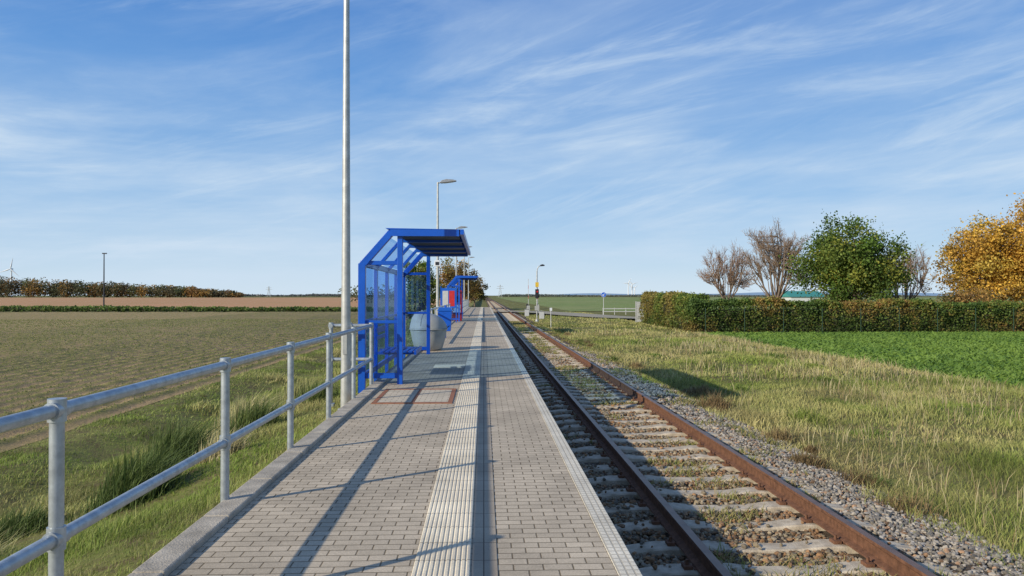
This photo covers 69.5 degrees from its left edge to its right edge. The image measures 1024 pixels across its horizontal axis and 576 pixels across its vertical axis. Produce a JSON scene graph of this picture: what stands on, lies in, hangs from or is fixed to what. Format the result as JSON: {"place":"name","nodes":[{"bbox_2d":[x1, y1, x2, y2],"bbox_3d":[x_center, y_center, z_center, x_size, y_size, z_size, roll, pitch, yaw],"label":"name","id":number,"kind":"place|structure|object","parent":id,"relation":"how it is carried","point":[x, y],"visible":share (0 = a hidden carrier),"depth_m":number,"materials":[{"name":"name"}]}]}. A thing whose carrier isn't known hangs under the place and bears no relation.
{"place":"outdoors","nodes":[
{"label":"outdoors","id":0,"kind":"place"},
{"bbox_2d":[0,312,430,452],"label":"ploughed field","id":1,"kind":"structure","parent":0,"point":[35,435],"depth_m":33.59,"materials":[{"name":"soil"}]},
{"bbox_2d":[0,318,392,441],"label":"seedlings","id":2,"kind":"object","parent":1,"relation":"on","point":[120,320],"visible":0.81,"depth_m":43.79,"materials":[{"name":"green plant"}]},
{"bbox_2d":[0,297,470,307],"bbox_3d":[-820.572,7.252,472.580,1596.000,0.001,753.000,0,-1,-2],"label":"field","id":3,"kind":"structure","parent":0,"point":[253,302],"depth_m":263.45,"materials":[{"name":"brown soil"}]},
{"bbox_2d":[102,253,106,305],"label":"field lamp","id":4,"kind":"object","parent":3,"relation":"on","point":[104,279],"visible":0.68,"depth_m":128.38,"materials":[{"name":"metal"}]},
{"bbox_2d":[0,296,1023,575],"bbox_3d":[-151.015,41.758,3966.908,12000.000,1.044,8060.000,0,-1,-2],"label":"ground","id":5,"kind":"structure","parent":0,"point":[104,450],"depth_m":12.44,"materials":[{"name":"green plant"}]},
{"bbox_2d":[2,258,16,295],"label":"wind turbine","id":6,"kind":"object","parent":5,"relation":"on","point":[11,269],"visible":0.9,"depth_m":1849.62,"materials":[{"name":"white paint"}]},
{"bbox_2d":[0,275,245,297],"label":"distant wood","id":7,"kind":"object","parent":5,"relation":"on","point":[27,287],"visible":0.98,"depth_m":853.08,"materials":[{"name":"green plant"}]},
{"bbox_2d":[0,373,340,559],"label":"tall tufts","id":8,"kind":"object","parent":5,"relation":"on","point":[171,451],"visible":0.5,"depth_m":8.55,"materials":[{"name":"green plant"}]},
{"bbox_2d":[0,305,431,311],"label":"field boundary","id":9,"kind":"object","parent":5,"relation":"on","point":[48,308],"visible":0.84,"depth_m":118.60,"materials":[{"name":"green plant"}]},
{"bbox_2d":[127,307,469,575],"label":"kerb","id":10,"kind":"structure","parent":5,"relation":"on","point":[169,558],"depth_m":5.30,"materials":[{"name":"concrete"}]},
{"bbox_2d":[0,322,373,575],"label":"handrail","id":11,"kind":"object","parent":10,"relation":"on","point":[59,534],"visible":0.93,"depth_m":4.00,"materials":[{"name":"metal"}]},
{"bbox_2d":[421,304,450,314],"bbox_3d":[-3.054,1.462,31.394,0.105,1.401,18.120,0,-1,-2],"label":"handrail","id":12,"kind":"object","parent":10,"relation":"on","point":[435,308],"visible":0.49,"depth_m":28.37,"materials":[{"name":"metal"}]},
{"bbox_2d":[463,299,468,310],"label":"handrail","id":13,"kind":"object","parent":10,"relation":"on","point":[465,304],"visible":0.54,"depth_m":74.34,"materials":[{"name":"metal"}]},
{"bbox_2d":[219,293,439,296],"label":"distant wood","id":14,"kind":"object","parent":5,"relation":"on","point":[303,295],"visible":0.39,"depth_m":1674.44,"materials":[{"name":"green plant"}]},
{"bbox_2d":[338,0,350,409],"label":"street lamp","id":15,"kind":"object","parent":5,"relation":"on","point":[345,344],"visible":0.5,"depth_m":11.33,"materials":[{"name":"grey metal"}]},
{"bbox_2d":[338,284,435,302],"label":"distant wood","id":16,"kind":"object","parent":5,"relation":"on","point":[372,293],"visible":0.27,"depth_m":253.89,"materials":[{"name":"green plant"}]},
{"bbox_2d":[169,307,617,575],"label":"platform","id":17,"kind":"structure","parent":5,"relation":"on","point":[351,494],"depth_m":5.50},
{"bbox_2d":[371,388,455,403],"bbox_3d":[-1.421,1.608,11.039,1.120,0.009,1.600,0,-1,-2],"label":"access hatch","id":18,"kind":"object","parent":17,"relation":"on","point":[411,396],"visible":1,"depth_m":10.94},
{"bbox_2d":[358,228,470,392],"bbox_3d":[-1.830,0.414,15.738,1.780,2.785,6.600,0,-1,-2],"label":"platform shelter","id":19,"kind":"object","parent":17,"relation":"on","point":[428,243],"visible":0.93,"depth_m":13.77,"materials":[{"name":"blue paint"}]},
{"bbox_2d":[409,311,449,350],"bbox_3d":[-2.266,1.170,20.318,1.107,1.064,1.050,0,-1,-2],"label":"grit container","id":20,"kind":"object","parent":17,"relation":"on","point":[418,328],"visible":0.82,"depth_m":19.95,"materials":[{"name":"grey plastic"}]},
{"bbox_2d":[437,305,452,337],"bbox_3d":[-2.349,1.183,25.934,0.540,1.150,0.430,0,-1,-2],"label":"litter bin","id":21,"kind":"object","parent":17,"relation":"on","point":[445,313],"visible":0.74,"depth_m":25.74,"materials":[{"name":"blue paint"}]},
{"bbox_2d":[411,307,482,575],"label":"tactile paving","id":22,"kind":"structure","parent":17,"relation":"on","point":[444,548],"depth_m":5.57,"materials":[{"name":"white concrete"}]},
{"bbox_2d":[440,286,456,322],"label":"notice board","id":23,"kind":"object","parent":17,"relation":"on","point":[448,295],"visible":0.81,"depth_m":40.76,"materials":[{"name":"blue paint"}]},
{"bbox_2d":[433,364,464,367],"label":"tactile paving","id":24,"kind":"structure","parent":17,"relation":"on","point":[447,365],"depth_m":15.73,"materials":[{"name":"grey concrete"}]},
{"bbox_2d":[452,290,461,320],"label":"ticket machine","id":25,"kind":"object","parent":17,"relation":"on","point":[454,313],"visible":0.46,"depth_m":43.45,"materials":[{"name":"red paint"}]},
{"bbox_2d":[447,276,478,321],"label":"platform shelter","id":26,"kind":"object","parent":17,"relation":"on","point":[454,281],"visible":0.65,"depth_m":42.37,"materials":[{"name":"blue paint"}]},
{"bbox_2d":[472,307,497,575],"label":"paving strip","id":27,"kind":"object","parent":17,"relation":"on","point":[484,559],"visible":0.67,"depth_m":5.59,"materials":[{"name":"grey concrete"}]},
{"bbox_2d":[490,307,641,575],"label":"platform edge","id":28,"kind":"object","parent":17,"relation":"attached to","point":[621,558],"visible":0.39,"depth_m":5.58,"materials":[{"name":"concrete"}]},
{"bbox_2d":[403,260,443,319],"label":"leafy tree","id":29,"kind":"object","parent":5,"relation":"on","point":[416,286],"visible":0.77,"depth_m":52.18,"materials":[{"name":"green plant"}]},
{"bbox_2d":[436,179,455,315],"bbox_3d":[-3.050,-1.428,33.924,0.985,7.130,0.280,0,-1,-2],"label":"street lamp","id":30,"kind":"object","parent":5,"relation":"on","point":[444,181],"visible":0.66,"depth_m":33.85,"materials":[{"name":"grey metal"}]},
{"bbox_2d":[434,260,440,265],"bbox_3d":[-3.401,-1.125,33.630,0.297,0.280,0.195,0,-1,-2],"label":"loudspeaker","id":31,"kind":"object","parent":30,"relation":"attached to","point":[436,262],"visible":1,"depth_m":33.55,"materials":[{"name":"white paint"}]},
{"bbox_2d":[433,257,482,299],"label":"autumn tree","id":32,"kind":"object","parent":5,"relation":"on","point":[448,276],"visible":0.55,"depth_m":117.30,"materials":[{"name":"brown plant"}]},
{"bbox_2d":[455,226,466,287],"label":"street lamp","id":33,"kind":"object","parent":5,"relation":"on","point":[460,227],"visible":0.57,"depth_m":56.84,"materials":[{"name":"grey metal"}]},
{"bbox_2d":[464,246,471,299],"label":"street lamp","id":34,"kind":"object","parent":5,"relation":"on","point":[464,275],"visible":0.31,"depth_m":79.82,"materials":[{"name":"grey metal"}]},
{"bbox_2d":[468,257,473,298],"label":"street lamp","id":35,"kind":"object","parent":5,"relation":"on","point":[468,275],"visible":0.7,"depth_m":101.80,"materials":[{"name":"grey metal"}]},
{"bbox_2d":[463,277,490,306],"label":"autumn tree","id":36,"kind":"object","parent":5,"relation":"on","point":[480,294],"visible":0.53,"depth_m":127.70,"materials":[{"name":"brown plant"}]},
{"bbox_2d":[539,311,543,318],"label":"relay cabinet","id":37,"kind":"object","parent":5,"relation":"on","point":[541,314],"visible":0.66,"depth_m":73.94,"materials":[{"name":"grey plastic"}]},
{"bbox_2d":[601,292,605,314],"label":"road sign","id":38,"kind":"object","parent":5,"relation":"on","point":[603,294],"visible":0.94,"depth_m":86.39,"materials":[{"name":"blue metal"}]},
{"bbox_2d":[602,308,634,314],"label":"guard fence","id":39,"kind":"object","parent":5,"relation":"on","point":[614,311],"visible":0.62,"depth_m":90.47,"materials":[{"name":"grey metal"}]},
{"bbox_2d":[638,290,709,331],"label":"hedge","id":40,"kind":"object","parent":5,"relation":"on","point":[666,309],"visible":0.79,"depth_m":53.94,"materials":[{"name":"green plant"}]},
{"bbox_2d":[500,294,921,296],"bbox_3d":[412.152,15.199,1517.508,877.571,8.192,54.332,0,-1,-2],"label":"distant wood","id":41,"kind":"object","parent":5,"relation":"on","point":[548,295],"visible":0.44,"depth_m":1500.02,"materials":[{"name":"green plant"}]},
{"bbox_2d":[697,239,750,299],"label":"bare tree","id":42,"kind":"object","parent":5,"relation":"on","point":[732,279],"visible":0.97,"depth_m":68.53,"materials":[{"name":"brown plant"}]},
{"bbox_2d":[486,298,1023,575],"bbox_3d":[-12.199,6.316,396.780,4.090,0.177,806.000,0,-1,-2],"label":"ballast bed","id":43,"kind":"object","parent":5,"relation":"on","point":[829,535],"visible":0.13,"depth_m":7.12,"materials":[{"name":"grey gravel"}]},
{"bbox_2d":[487,301,512,312],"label":"sleepers","id":44,"kind":"object","parent":43,"relation":"on","point":[499,308],"visible":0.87,"depth_m":135.46,"materials":[{"name":"concrete"}]},
{"bbox_2d":[535,264,544,322],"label":"crossing signal","id":45,"kind":"object","parent":43,"relation":"on","point":[536,296],"visible":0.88,"depth_m":66.03,"materials":[{"name":"metal"}]},
{"bbox_2d":[521,358,576,362],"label":"sleeper","id":46,"kind":"object","parent":43,"relation":"on","point":[551,361],"visible":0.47,"depth_m":25.18,"materials":[{"name":"concrete"}]},
{"bbox_2d":[519,349,580,352],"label":"sleeper","id":47,"kind":"object","parent":43,"relation":"on","point":[552,352],"visible":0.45,"depth_m":29.40,"materials":[{"name":"concrete"}]},
{"bbox_2d":[517,352,583,354],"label":"sleeper","id":48,"kind":"object","parent":43,"relation":"on","point":[566,353],"visible":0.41,"depth_m":28.19,"materials":[{"name":"concrete"}]},
{"bbox_2d":[521,351,580,353],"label":"sleeper","id":49,"kind":"object","parent":43,"relation":"on","point":[541,353],"visible":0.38,"depth_m":28.76,"materials":[{"name":"concrete"}]},
{"bbox_2d":[520,356,589,358],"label":"sleeper","id":50,"kind":"object","parent":43,"relation":"on","point":[530,357],"visible":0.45,"depth_m":26.38,"materials":[{"name":"concrete"}]},
{"bbox_2d":[521,357,593,360],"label":"sleeper","id":51,"kind":"object","parent":43,"relation":"on","point":[550,360],"visible":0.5,"depth_m":25.78,"materials":[{"name":"concrete"}]},
{"bbox_2d":[487,299,731,575],"bbox_3d":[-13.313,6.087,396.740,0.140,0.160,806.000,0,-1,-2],"label":"rail","id":52,"kind":"object","parent":51,"relation":"on","point":[701,557],"visible":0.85,"depth_m":7.92,"materials":[{"name":"brown metal"}]},
{"bbox_2d":[488,298,936,575],"bbox_3d":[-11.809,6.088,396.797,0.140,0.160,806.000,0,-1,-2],"label":"rail","id":53,"kind":"object","parent":51,"relation":"on","point":[891,561],"visible":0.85,"depth_m":7.92,"materials":[{"name":"brown metal"}]},
{"bbox_2d":[522,360,595,363],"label":"sleeper","id":54,"kind":"object","parent":43,"relation":"on","point":[533,361],"visible":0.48,"depth_m":24.58,"materials":[{"name":"concrete"}]},
{"bbox_2d":[528,369,594,372],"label":"sleeper","id":55,"kind":"object","parent":43,"relation":"on","point":[591,371],"visible":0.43,"depth_m":21.63,"materials":[{"name":"concrete"}]},
{"bbox_2d":[525,362,600,365],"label":"sleeper","id":56,"kind":"object","parent":43,"relation":"on","point":[581,363],"visible":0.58,"depth_m":23.96,"materials":[{"name":"concrete"}]},
{"bbox_2d":[526,363,602,366],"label":"sleeper","id":57,"kind":"object","parent":43,"relation":"on","point":[561,366],"visible":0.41,"depth_m":23.43,"materials":[{"name":"concrete"}]},
{"bbox_2d":[526,367,608,371],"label":"sleeper","id":58,"kind":"object","parent":43,"relation":"on","point":[539,368],"visible":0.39,"depth_m":22.20,"materials":[{"name":"concrete"}]},
{"bbox_2d":[528,365,607,368],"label":"sleeper","id":59,"kind":"object","parent":43,"relation":"on","point":[586,366],"visible":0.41,"depth_m":22.80,"materials":[{"name":"concrete"}]},
{"bbox_2d":[529,371,616,375],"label":"sleeper","id":60,"kind":"object","parent":43,"relation":"on","point":[542,373],"visible":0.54,"depth_m":21.00,"materials":[{"name":"concrete"}]},
{"bbox_2d":[530,373,622,378],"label":"sleeper","id":61,"kind":"object","parent":43,"relation":"on","point":[544,376],"visible":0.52,"depth_m":20.36,"materials":[{"name":"concrete"}]},
{"bbox_2d":[532,376,624,380],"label":"sleeper","id":62,"kind":"object","parent":43,"relation":"on","point":[546,378],"visible":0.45,"depth_m":19.83,"materials":[{"name":"concrete"}]},
{"bbox_2d":[533,378,631,383],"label":"sleeper","id":63,"kind":"object","parent":43,"relation":"on","point":[562,381],"visible":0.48,"depth_m":19.18,"materials":[{"name":"concrete"}]},
{"bbox_2d":[535,381,634,386],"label":"sleeper","id":64,"kind":"object","parent":43,"relation":"on","point":[609,383],"visible":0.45,"depth_m":18.61,"materials":[{"name":"concrete"}]},
{"bbox_2d":[536,383,639,389],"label":"sleeper","id":65,"kind":"object","parent":43,"relation":"on","point":[552,386],"visible":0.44,"depth_m":17.97,"materials":[{"name":"concrete"}]},
{"bbox_2d":[538,387,646,392],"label":"sleeper","id":66,"kind":"object","parent":43,"relation":"on","point":[615,390],"visible":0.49,"depth_m":17.38,"materials":[{"name":"concrete"}]},
{"bbox_2d":[540,390,650,396],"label":"sleeper","id":67,"kind":"object","parent":43,"relation":"on","point":[622,393],"visible":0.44,"depth_m":16.79,"materials":[{"name":"concrete"}]},
{"bbox_2d":[542,393,658,399],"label":"sleeper","id":68,"kind":"object","parent":43,"relation":"on","point":[612,398],"visible":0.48,"depth_m":16.20,"materials":[{"name":"concrete"}]},
{"bbox_2d":[545,397,663,403],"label":"sleeper","id":69,"kind":"object","parent":43,"relation":"on","point":[584,401],"visible":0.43,"depth_m":15.59,"materials":[{"name":"concrete"}]},
{"bbox_2d":[547,401,669,408],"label":"sleeper","id":70,"kind":"object","parent":43,"relation":"on","point":[565,405],"visible":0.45,"depth_m":14.99,"materials":[{"name":"concrete"}]},
{"bbox_2d":[550,406,678,412],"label":"sleeper","id":71,"kind":"object","parent":43,"relation":"on","point":[640,410],"visible":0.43,"depth_m":14.37,"materials":[{"name":"concrete"}]},
{"bbox_2d":[552,411,686,418],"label":"sleeper","id":72,"kind":"object","parent":43,"relation":"on","point":[565,416],"visible":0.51,"depth_m":13.78,"materials":[{"name":"concrete"}]},
{"bbox_2d":[555,416,696,424],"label":"sleeper","id":73,"kind":"object","parent":43,"relation":"on","point":[577,419],"visible":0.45,"depth_m":13.22,"materials":[{"name":"concrete"}]},
{"bbox_2d":[559,421,708,430],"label":"sleeper","id":74,"kind":"object","parent":43,"relation":"on","point":[668,425],"visible":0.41,"depth_m":12.59,"materials":[{"name":"concrete"}]},
{"bbox_2d":[563,427,718,436],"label":"sleeper","id":75,"kind":"object","parent":43,"relation":"on","point":[677,432],"visible":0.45,"depth_m":12.00,"materials":[{"name":"concrete"}]},
{"bbox_2d":[566,434,731,443],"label":"sleeper","id":76,"kind":"object","parent":43,"relation":"on","point":[681,439],"visible":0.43,"depth_m":11.41,"materials":[{"name":"concrete"}]},
{"bbox_2d":[571,442,746,452],"bbox_3d":[2.141,2.402,10.860,2.600,0.270,0.280,0,-1,-2],"label":"sleeper","id":77,"kind":"object","parent":43,"relation":"on","point":[694,448],"visible":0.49,"depth_m":10.80,"materials":[{"name":"concrete"}]},
{"bbox_2d":[576,450,758,462],"bbox_3d":[2.139,2.395,10.271,2.600,0.270,0.280,0,-1,-2],"label":"sleeper","id":78,"kind":"object","parent":43,"relation":"on","point":[603,457],"visible":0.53,"depth_m":10.19,"materials":[{"name":"concrete"}]},
{"bbox_2d":[582,460,775,473],"bbox_3d":[2.173,2.396,9.674,2.600,0.270,0.280,0,-1,-2],"label":"sleeper","id":79,"kind":"object","parent":43,"relation":"on","point":[728,467],"visible":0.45,"depth_m":9.59,"materials":[{"name":"concrete"}]},
{"bbox_2d":[588,470,798,485],"bbox_3d":[2.205,2.381,9.061,2.600,0.270,0.280,0,-1,-2],"label":"sleeper","id":80,"kind":"object","parent":43,"relation":"on","point":[618,479],"visible":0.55,"depth_m":9.00,"materials":[{"name":"concrete"}]},
{"bbox_2d":[596,483,817,498],"bbox_3d":[2.213,2.380,8.469,2.600,0.270,0.280,0,-1,-3],"label":"sleeper","id":81,"kind":"object","parent":43,"relation":"on","point":[629,491],"visible":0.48,"depth_m":8.41,"materials":[{"name":"concrete"}]},
{"bbox_2d":[604,497,845,514],"bbox_3d":[2.243,2.371,7.862,2.600,0.270,0.280,0,-1,-2],"label":"sleeper","id":82,"kind":"object","parent":43,"relation":"on","point":[773,506],"visible":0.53,"depth_m":7.80,"materials":[{"name":"concrete"}]},
{"bbox_2d":[614,514,875,532],"bbox_3d":[2.272,2.370,7.266,2.600,0.270,0.280,0,-1,-2],"label":"sleeper","id":83,"kind":"object","parent":43,"relation":"on","point":[778,525],"visible":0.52,"depth_m":7.20,"materials":[{"name":"concrete"}]},
{"bbox_2d":[500,321,1023,575],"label":"track weeds","id":84,"kind":"object","parent":43,"relation":"on","point":[522,326],"visible":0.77,"depth_m":10.16,"materials":[{"name":"green plant"}]},
{"bbox_2d":[626,534,913,555],"bbox_3d":[2.292,2.367,6.656,2.600,0.270,0.280,0,-1,-2],"label":"sleeper","id":85,"kind":"object","parent":43,"relation":"on","point":[669,546],"visible":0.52,"depth_m":6.60,"materials":[{"name":"concrete"}]},
{"bbox_2d":[639,557,951,575],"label":"sleeper","id":86,"kind":"object","parent":43,"relation":"on","point":[688,568],"visible":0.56,"depth_m":6.03,"materials":[{"name":"concrete"}]},
{"bbox_2d":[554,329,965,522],"bbox_3d":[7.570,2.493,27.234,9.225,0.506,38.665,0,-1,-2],"label":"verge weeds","id":87,"kind":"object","parent":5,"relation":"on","point":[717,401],"visible":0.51,"depth_m":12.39,"materials":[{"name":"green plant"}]},
{"bbox_2d":[734,218,810,307],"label":"bare tree","id":88,"kind":"object","parent":5,"relation":"on","point":[774,247],"visible":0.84,"depth_m":66.59,"materials":[{"name":"brown plant"}]},
{"bbox_2d":[781,291,823,301],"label":"farm building","id":89,"kind":"structure","parent":5,"relation":"on","point":[789,295],"depth_m":199.50,"materials":[{"name":"teal metal"}]},
{"bbox_2d":[808,289,868,308],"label":"evergreen shrub","id":90,"kind":"object","parent":5,"relation":"on","point":[838,297],"visible":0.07,"depth_m":60.79,"materials":[{"name":"green plant"}]},
{"bbox_2d":[684,295,1023,332],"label":"hedge","id":91,"kind":"object","parent":5,"relation":"on","point":[992,315],"visible":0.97,"depth_m":47.53,"materials":[{"name":"green plant"}]},
{"bbox_2d":[778,209,932,308],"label":"leafy tree","id":92,"kind":"object","parent":5,"relation":"on","point":[856,267],"visible":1,"depth_m":57.87,"materials":[{"name":"green plant"}]},
{"bbox_2d":[705,308,1013,332],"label":"wire fence","id":93,"kind":"object","parent":5,"relation":"on","point":[822,309],"visible":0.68,"depth_m":46.95,"materials":[{"name":"metal"}]},
{"bbox_2d":[884,243,936,299],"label":"bare tree","id":94,"kind":"object","parent":5,"relation":"on","point":[922,268],"visible":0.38,"depth_m":66.45,"materials":[{"name":"brown plant"}]},
{"bbox_2d":[922,210,1023,302],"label":"autumn tree","id":95,"kind":"object","parent":5,"relation":"on","point":[980,263],"visible":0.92,"depth_m":58.59,"materials":[{"name":"yellow plant"}]},
{"bbox_2d":[933,284,1015,308],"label":"autumn shrub","id":96,"kind":"object","parent":5,"relation":"on","point":[965,296],"visible":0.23,"depth_m":52.17,"materials":[{"name":"orange plant"}]},
{"bbox_2d":[991,192,1023,302],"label":"autumn tree","id":97,"kind":"object","parent":5,"relation":"on","point":[1020,216],"visible":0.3,"depth_m":58.80,"materials":[{"name":"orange plant"}]},
{"bbox_2d":[0,0,1023,295],"label":"sky","id":98,"kind":"structure","parent":0,"point":[604,145],"materials":[{"name":"blue"}]},
{"bbox_2d":[492,310,634,318],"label":"road","id":99,"kind":"structure","parent":0,"point":[581,314],"depth_m":83.47,"materials":[{"name":"grey asphalt"}]},
{"bbox_2d":[526,279,529,313],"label":"crossing barrier","id":100,"kind":"object","parent":99,"relation":"on","point":[527,306],"visible":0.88,"depth_m":93.11,"materials":[{"name":"grey plastic"}]},
{"bbox_2d":[635,301,644,321],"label":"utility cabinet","id":101,"kind":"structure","parent":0,"point":[637,309],"depth_m":63.69,"materials":[{"name":"grey metal"}]},
{"bbox_2d":[555,292,954,295],"bbox_3d":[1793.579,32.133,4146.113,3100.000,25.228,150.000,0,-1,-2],"label":"hills","id":102,"kind":"structure","parent":0,"point":[763,293],"depth_m":4155.97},
{"bbox_2d":[496,297,1023,310],"bbox_3d":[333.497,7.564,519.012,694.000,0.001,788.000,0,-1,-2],"label":"meadow","id":103,"kind":"structure","parent":0,"point":[580,303],"depth_m":288.27,"materials":[{"name":"green plant"}]},
{"bbox_2d":[521,311,1023,575],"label":"verge grass","id":104,"kind":"structure","parent":0,"point":[797,384],"depth_m":15.36,"materials":[{"name":"green plant"}]},
{"bbox_2d":[700,331,1023,388],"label":"crop field","id":105,"kind":"structure","parent":0,"point":[920,355],"depth_m":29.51,"materials":[{"name":"green plant"}]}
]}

